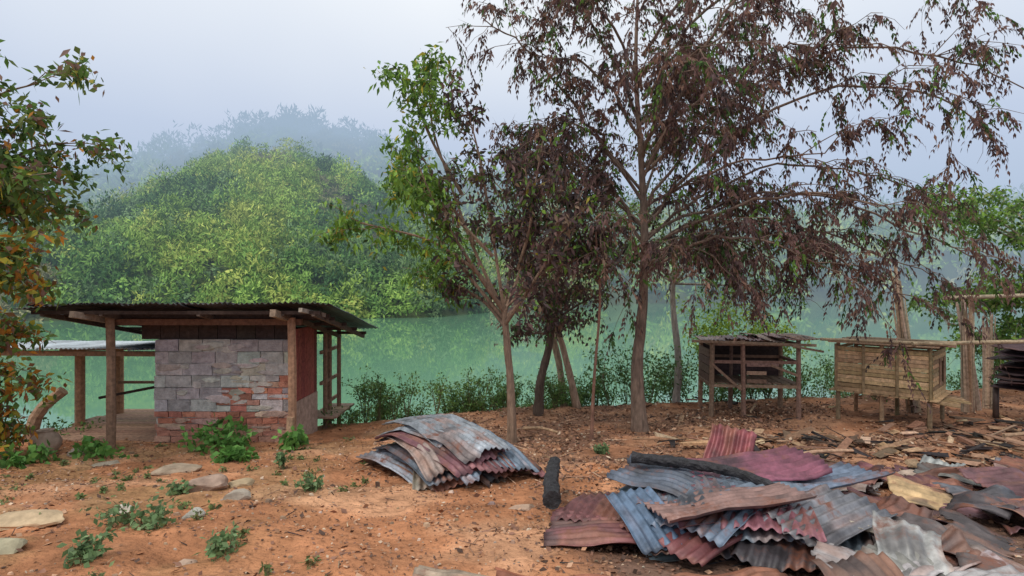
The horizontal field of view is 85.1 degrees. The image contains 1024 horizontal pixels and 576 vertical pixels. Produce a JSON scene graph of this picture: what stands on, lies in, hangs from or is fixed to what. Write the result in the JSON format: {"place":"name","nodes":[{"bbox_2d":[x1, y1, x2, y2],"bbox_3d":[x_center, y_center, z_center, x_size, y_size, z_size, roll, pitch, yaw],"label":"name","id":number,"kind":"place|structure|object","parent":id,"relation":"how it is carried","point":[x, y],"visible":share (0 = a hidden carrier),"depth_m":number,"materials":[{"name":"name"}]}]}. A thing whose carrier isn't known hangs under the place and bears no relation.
{"place":"outdoors","nodes":[
{"label":"outdoors","id":0,"kind":"place"},
{"bbox_2d":[0,388,1023,575],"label":"ground","id":1,"kind":"structure","parent":0,"point":[157,556],"depth_m":5.21,"materials":[{"name":"brown soil"}]},
{"bbox_2d":[0,538,27,554],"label":"rock","id":2,"kind":"object","parent":1,"relation":"on","point":[9,545],"visible":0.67,"depth_m":3.83,"materials":[{"name":"stone"}]},
{"bbox_2d":[0,440,59,468],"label":"green weed","id":3,"kind":"object","parent":1,"relation":"on","point":[16,460],"visible":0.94,"depth_m":7.12,"materials":[{"name":"green plant"}]},
{"bbox_2d":[0,509,64,531],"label":"flat stone","id":4,"kind":"object","parent":1,"relation":"on","point":[29,518],"visible":0.92,"depth_m":4.46,"materials":[{"name":"beige stone"}]},
{"bbox_2d":[28,428,62,453],"bbox_3d":[-6.650,2.194,7.950,0.380,0.355,0.380,0,0,0],"label":"clay pot","id":5,"kind":"object","parent":1,"relation":"on","point":[53,438],"visible":0.75,"depth_m":7.88,"materials":[{"name":"ceramic"}]},
{"bbox_2d":[0,398,104,436],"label":"riverbank shrubs","id":6,"kind":"object","parent":1,"relation":"on","point":[56,425],"visible":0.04,"depth_m":9.59,"materials":[{"name":"green plant"}]},
{"bbox_2d":[0,39,131,456],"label":"orange leaved tree","id":7,"kind":"object","parent":1,"relation":"on","point":[18,177],"visible":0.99,"depth_m":6.75,"materials":[{"name":"green plant"}]},
{"bbox_2d":[66,448,84,456],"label":"rock","id":8,"kind":"object","parent":1,"relation":"on","point":[70,451],"visible":0.22,"depth_m":7.63,"materials":[{"name":"stone"}]},
{"bbox_2d":[56,517,117,568],"bbox_3d":[-2.776,1.680,3.635,0.257,0.290,0.344,0,0,0],"label":"ground weed","id":9,"kind":"object","parent":1,"relation":"on","point":[84,551],"visible":1,"depth_m":3.62,"materials":[{"name":"green plant"}]},
{"bbox_2d":[69,435,129,460],"bbox_3d":[-5.620,2.204,7.569,0.637,0.464,0.771,0,0,-44],"label":"green weed","id":10,"kind":"object","parent":1,"relation":"on","point":[98,448],"visible":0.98,"depth_m":7.48,"materials":[{"name":"green plant"}]},
{"bbox_2d":[91,460,119,466],"bbox_3d":[-5.293,2.317,7.306,0.349,0.095,0.208,0,0,0],"label":"flat stone","id":11,"kind":"object","parent":1,"relation":"on","point":[99,464],"visible":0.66,"depth_m":7.26,"materials":[{"name":"grey stone"}]},
{"bbox_2d":[111,504,134,514],"bbox_3d":[-3.358,1.914,4.803,0.189,0.099,0.151,0,0,-27],"label":"rock","id":12,"kind":"object","parent":1,"relation":"on","point":[123,508],"visible":0.28,"depth_m":4.77,"materials":[{"name":"stone"}]},
{"bbox_2d":[75,486,189,535],"bbox_3d":[-3.002,1.838,4.438,0.762,0.378,0.488,0,0,-29],"label":"ground weed","id":13,"kind":"object","parent":1,"relation":"on","point":[114,511],"visible":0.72,"depth_m":4.40,"materials":[{"name":"green plant"}]},
{"bbox_2d":[121,495,183,533],"bbox_3d":[-2.806,1.813,4.374,0.550,0.284,0.376,0,0,40],"label":"ground weed","id":14,"kind":"object","parent":1,"relation":"on","point":[150,522],"visible":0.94,"depth_m":4.33,"materials":[{"name":"green plant"}]},
{"bbox_2d":[150,463,201,475],"bbox_3d":[-4.098,2.215,6.807,0.557,0.122,0.247,0,0,-34],"label":"flat stone","id":15,"kind":"object","parent":1,"relation":"on","point":[173,468],"visible":0.87,"depth_m":6.74,"materials":[{"name":"beige stone"}]},
{"bbox_2d":[159,478,195,495],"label":"ground weed","id":16,"kind":"object","parent":1,"relation":"on","point":[177,489],"visible":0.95,"depth_m":5.54,"materials":[{"name":"green plant"}]},
{"bbox_2d":[1,308,365,447],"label":"timber frame","id":17,"kind":"object","parent":1,"relation":"on","point":[274,324],"visible":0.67,"depth_m":8.62,"materials":[{"name":"brown wood"}]},
{"bbox_2d":[10,340,154,350],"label":"porch roof","id":18,"kind":"structure","parent":17,"relation":"on","point":[101,344],"depth_m":9.74,"materials":[{"name":"metal"}]},
{"bbox_2d":[13,302,377,328],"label":"corrugated roof","id":19,"kind":"structure","parent":17,"relation":"on","point":[341,315],"depth_m":8.19,"materials":[{"name":"metal"}]},
{"bbox_2d":[0,436,368,575],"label":"ground cover plants","id":20,"kind":"object","parent":1,"relation":"on","point":[268,570],"visible":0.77,"depth_m":5.74,"materials":[{"name":"green plant"}]},
{"bbox_2d":[19,381,353,443],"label":"deck","id":21,"kind":"structure","parent":1,"relation":"on","point":[135,424],"depth_m":9.99,"materials":[{"name":"brown wood"}]},
{"bbox_2d":[176,559,197,566],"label":"rock","id":22,"kind":"object","parent":1,"relation":"on","point":[185,561],"visible":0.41,"depth_m":3.74,"materials":[{"name":"stone"}]},
{"bbox_2d":[181,507,205,518],"bbox_3d":[-2.701,1.938,4.746,0.159,0.129,0.146,0,0,0],"label":"rock","id":23,"kind":"object","parent":1,"relation":"on","point":[188,514],"visible":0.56,"depth_m":4.72,"materials":[{"name":"stone"}]},
{"bbox_2d":[188,474,228,492],"bbox_3d":[-3.144,2.051,5.766,0.379,0.222,0.230,0,0,-24],"label":"rock","id":24,"kind":"object","parent":1,"relation":"on","point":[212,482],"visible":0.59,"depth_m":5.70,"materials":[{"name":"stone"}]},
{"bbox_2d":[177,412,247,455],"bbox_3d":[-4.273,2.079,8.016,0.713,0.530,1.040,0,0,22],"label":"green weed","id":25,"kind":"object","parent":1,"relation":"on","point":[206,435],"visible":0.89,"depth_m":7.92,"materials":[{"name":"green plant"}]},
{"bbox_2d":[192,520,246,562],"bbox_3d":[-2.000,1.817,3.917,0.311,0.313,0.500,0,0,0],"label":"ground weed","id":26,"kind":"object","parent":1,"relation":"on","point":[219,547],"visible":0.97,"depth_m":3.84,"materials":[{"name":"green plant"}]},
{"bbox_2d":[209,423,258,453],"bbox_3d":[-3.955,2.207,7.894,0.467,0.481,0.600,0,0,19],"label":"green weed","id":27,"kind":"object","parent":1,"relation":"on","point":[228,440],"visible":0.6,"depth_m":7.84,"materials":[{"name":"green plant"}]},
{"bbox_2d":[210,439,259,462],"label":"green weed","id":28,"kind":"object","parent":1,"relation":"on","point":[236,453],"visible":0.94,"depth_m":7.36,"materials":[{"name":"green plant"}]},
{"bbox_2d":[154,339,317,442],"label":"block wall","id":29,"kind":"structure","parent":1,"relation":"on","point":[198,383],"depth_m":8.59,"materials":[{"name":"concrete"}]},
{"bbox_2d":[296,326,316,400],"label":"red boards","id":30,"kind":"object","parent":29,"relation":"attached to","point":[306,347],"visible":0.71,"depth_m":9.25,"materials":[{"name":"brown wood"}]},
{"bbox_2d":[223,488,250,499],"bbox_3d":[-2.601,1.985,5.307,0.255,0.140,0.142,0,0,0],"label":"rock","id":31,"kind":"object","parent":1,"relation":"on","point":[241,494],"visible":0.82,"depth_m":5.26,"materials":[{"name":"stone"}]},
{"bbox_2d":[228,478,254,487],"bbox_3d":[-2.891,2.092,5.963,0.262,0.102,0.163,0,0,-35],"label":"flat stone","id":32,"kind":"object","parent":1,"relation":"on","point":[242,482],"visible":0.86,"depth_m":5.92,"materials":[{"name":"beige stone"}]},
{"bbox_2d":[273,451,287,468],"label":"ground weed","id":33,"kind":"object","parent":1,"relation":"on","point":[280,459],"visible":1,"depth_m":6.70,"materials":[{"name":"green plant"}]},
{"bbox_2d":[271,423,309,451],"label":"green weed","id":34,"kind":"object","parent":1,"relation":"on","point":[296,439],"visible":0.94,"depth_m":7.83,"materials":[{"name":"green plant"}]},
{"bbox_2d":[295,473,323,492],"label":"ground weed","id":35,"kind":"object","parent":1,"relation":"on","point":[310,485],"visible":0.97,"depth_m":5.71,"materials":[{"name":"green plant"}]},
{"bbox_2d":[0,448,644,575],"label":"pebbles","id":36,"kind":"object","parent":1,"relation":"on","point":[425,524],"visible":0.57,"depth_m":4.85,"materials":[{"name":"stone"}]},
{"bbox_2d":[356,413,544,491],"bbox_3d":[-0.683,1.968,6.903,1.862,0.632,2.364,0,0,-34],"label":"corrugated sheet pile","id":37,"kind":"object","parent":1,"relation":"on","point":[438,452],"visible":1,"depth_m":6.28,"materials":[{"name":"metal"}]},
{"bbox_2d":[321,360,585,426],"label":"riverbank shrubs","id":38,"kind":"object","parent":1,"relation":"on","point":[473,403],"visible":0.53,"depth_m":11.40,"materials":[{"name":"green plant"}]},
{"bbox_2d":[304,42,622,442],"bbox_3d":[-0.738,-0.738,8.970,5.169,6.480,3.209,0,0,0],"label":"half burnt tree","id":39,"kind":"object","parent":1,"relation":"on","point":[420,192],"visible":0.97,"depth_m":8.67,"materials":[{"name":"green plant"}]},
{"bbox_2d":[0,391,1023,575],"bbox_3d":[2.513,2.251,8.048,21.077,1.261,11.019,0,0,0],"label":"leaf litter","id":40,"kind":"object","parent":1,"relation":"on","point":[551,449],"visible":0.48,"depth_m":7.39,"materials":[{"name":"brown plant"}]},
{"bbox_2d":[4,396,1023,575],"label":"wood debris","id":41,"kind":"object","parent":1,"relation":"on","point":[832,454],"visible":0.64,"depth_m":8.22,"materials":[{"name":"brown wood"}]},
{"bbox_2d":[508,504,534,510],"bbox_3d":[0.088,1.975,4.996,0.255,0.082,0.112,0,0,0],"label":"rock","id":42,"kind":"object","parent":1,"relation":"on","point":[527,507],"visible":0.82,"depth_m":4.97,"materials":[{"name":"stone"}]},
{"bbox_2d":[426,142,667,406],"bbox_3d":[1.159,-0.313,12.810,5.266,6.856,3.713,0,0,31],"label":"riverbank tree","id":43,"kind":"object","parent":1,"relation":"on","point":[557,354],"visible":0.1,"depth_m":12.63,"materials":[{"name":"brown plant"}]},
{"bbox_2d":[480,218,622,415],"bbox_3d":[0.813,0.573,11.180,2.634,4.162,3.095,0,0,-22],"label":"burnt tree","id":44,"kind":"object","parent":1,"relation":"on","point":[549,317],"visible":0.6,"depth_m":10.90,"materials":[{"name":"brown plant"}]},
{"bbox_2d":[542,456,561,509],"bbox_3d":[0.372,1.794,5.188,0.171,0.181,0.942,0,0,4],"label":"charred log","id":45,"kind":"object","parent":1,"relation":"on","point":[551,497],"visible":1,"depth_m":4.94,"materials":[{"name":"brown wood"}]},
{"bbox_2d":[498,246,623,408],"bbox_3d":[0.840,0.861,12.294,2.798,3.928,2.226,0,0,37],"label":"leaning tree","id":46,"kind":"object","parent":1,"relation":"on","point":[575,400],"visible":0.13,"depth_m":11.96,"materials":[{"name":"brown plant"}]},
{"bbox_2d":[558,230,643,440],"bbox_3d":[1.454,0.757,9.065,1.256,3.488,1.534,0,0,-34],"label":"sapling","id":47,"kind":"object","parent":1,"relation":"on","point":[596,252],"visible":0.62,"depth_m":8.98,"materials":[{"name":"brown plant"}]},
{"bbox_2d":[593,442,609,454],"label":"ground weed","id":48,"kind":"object","parent":1,"relation":"on","point":[601,450],"visible":0.98,"depth_m":7.85,"materials":[{"name":"green plant"}]},
{"bbox_2d":[564,332,804,406],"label":"riverbank shrubs","id":49,"kind":"object","parent":1,"relation":"on","point":[663,376],"visible":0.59,"depth_m":12.76,"materials":[{"name":"green plant"}]},
{"bbox_2d":[567,141,806,402],"bbox_3d":[3.671,0.022,12.675,5.193,5.977,5.282,0,0,0],"label":"riverbank tree","id":50,"kind":"object","parent":1,"relation":"on","point":[678,371],"visible":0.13,"depth_m":12.35,"materials":[{"name":"brown plant"}]},
{"bbox_2d":[412,454,1023,575],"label":"crumpled metal sheets","id":51,"kind":"object","parent":1,"relation":"on","point":[913,537],"visible":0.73,"depth_m":3.90,"materials":[{"name":"grey metal"}]},
{"bbox_2d":[541,424,897,572],"bbox_3d":[1.726,1.649,4.549,2.575,0.584,2.281,0,0,24],"label":"corrugated sheet pile","id":52,"kind":"object","parent":1,"relation":"on","point":[790,515],"visible":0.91,"depth_m":4.03,"materials":[{"name":"metal"}]},
{"bbox_2d":[631,451,774,485],"bbox_3d":[1.569,1.495,4.563,1.162,0.208,0.118,0,0,19],"label":"charred log","id":53,"kind":"object","parent":52,"relation":"on","point":[679,462],"visible":0.94,"depth_m":4.55,"materials":[{"name":"brown wood"}]},
{"bbox_2d":[443,0,1023,431],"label":"dead leaved tree","id":54,"kind":"object","parent":1,"relation":"on","point":[691,56],"visible":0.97,"depth_m":9.13,"materials":[{"name":"brown plant"}]},
{"bbox_2d":[661,286,815,388],"bbox_3d":[5.437,1.260,13.719,3.243,2.683,2.172,0,0,-9],"label":"yellow green bush","id":55,"kind":"object","parent":1,"relation":"on","point":[713,331],"visible":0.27,"depth_m":13.63,"materials":[{"name":"green plant"}]},
{"bbox_2d":[692,332,823,419],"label":"chicken coop","id":56,"kind":"structure","parent":1,"relation":"on","point":[726,359],"depth_m":11.09,"materials":[{"name":"brown wood"}]},
{"bbox_2d":[721,336,1009,402],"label":"riverbank shrubs","id":57,"kind":"object","parent":1,"relation":"on","point":[828,377],"visible":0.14,"depth_m":13.79,"materials":[{"name":"green plant"}]},
{"bbox_2d":[890,265,920,412],"bbox_3d":[7.978,1.077,11.316,0.574,3.098,0.244,0,0,0],"label":"splintered post","id":58,"kind":"object","parent":1,"relation":"on","point":[902,328],"visible":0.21,"depth_m":11.26,"materials":[{"name":"brown wood"}]},
{"bbox_2d":[898,470,915,475],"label":"rock","id":59,"kind":"object","parent":1,"relation":"on","point":[906,472],"visible":0.27,"depth_m":6.39,"materials":[{"name":"stone"}]},
{"bbox_2d":[820,336,1023,429],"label":"bamboo coop","id":60,"kind":"structure","parent":1,"relation":"on","point":[881,381],"depth_m":10.26,"materials":[{"name":"brown wood"}]},
{"bbox_2d":[906,174,1023,367],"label":"green tree","id":61,"kind":"object","parent":1,"relation":"on","point":[1010,326],"visible":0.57,"depth_m":13.53,"materials":[{"name":"green plant"}]},
{"bbox_2d":[960,299,974,412],"bbox_3d":[9.139,1.365,11.185,0.248,2.513,0.271,0,0,31],"label":"splintered post","id":62,"kind":"object","parent":1,"relation":"on","point":[967,364],"visible":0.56,"depth_m":11.14,"materials":[{"name":"brown wood"}]},
{"bbox_2d":[943,293,1023,299],"bbox_3d":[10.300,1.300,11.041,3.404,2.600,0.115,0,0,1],"label":"bamboo rail","id":63,"kind":"object","parent":62,"relation":"on","point":[993,296],"visible":0.67,"depth_m":11.05,"materials":[{"name":"brown wood"}]},
{"bbox_2d":[956,299,981,410],"bbox_3d":[9.383,1.427,11.461,0.462,2.404,0.207,0,0,27],"label":"splintered post","id":64,"kind":"object","parent":1,"relation":"on","point":[978,406],"visible":0.23,"depth_m":11.36,"materials":[{"name":"brown wood"}]},
{"bbox_2d":[982,314,995,408],"bbox_3d":[9.948,1.575,11.642,0.290,2.105,0.216,0,0,-41],"label":"splintered post","id":65,"kind":"object","parent":1,"relation":"on","point":[987,367],"visible":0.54,"depth_m":11.62,"materials":[{"name":"brown wood"}]},
{"bbox_2d":[985,338,1023,418],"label":"chicken coop","id":66,"kind":"structure","parent":1,"relation":"on","point":[1014,353],"depth_m":10.50,"materials":[{"name":"brown wood"}]},
{"bbox_2d":[0,301,1023,441],"bbox_3d":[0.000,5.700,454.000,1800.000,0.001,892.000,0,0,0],"label":"river water","id":67,"kind":"structure","parent":0,"point":[427,349],"depth_m":50.05,"materials":[{"name":"green liquid"}]},
{"bbox_2d":[0,130,1023,320],"bbox_3d":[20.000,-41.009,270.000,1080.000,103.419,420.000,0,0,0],"label":"hills","id":68,"kind":"structure","parent":0,"point":[821,295],"depth_m":245.63,"materials":[{"name":"green plant"}]},
{"bbox_2d":[0,135,607,321],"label":"hill forest","id":69,"kind":"object","parent":68,"relation":"on","point":[171,220],"visible":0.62,"depth_m":116.24,"materials":[{"name":"green plant"}]},
{"bbox_2d":[0,103,1023,301],"bbox_3d":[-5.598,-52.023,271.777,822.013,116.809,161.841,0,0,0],"label":"distant forest","id":70,"kind":"object","parent":68,"relation":"on","point":[148,161],"visible":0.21,"depth_m":292.44,"materials":[{"name":"plant"}]},
{"bbox_2d":[0,0,1023,214],"label":"sky","id":71,"kind":"structure","parent":0,"point":[159,63],"materials":[{"name":"grey"}]}
]}

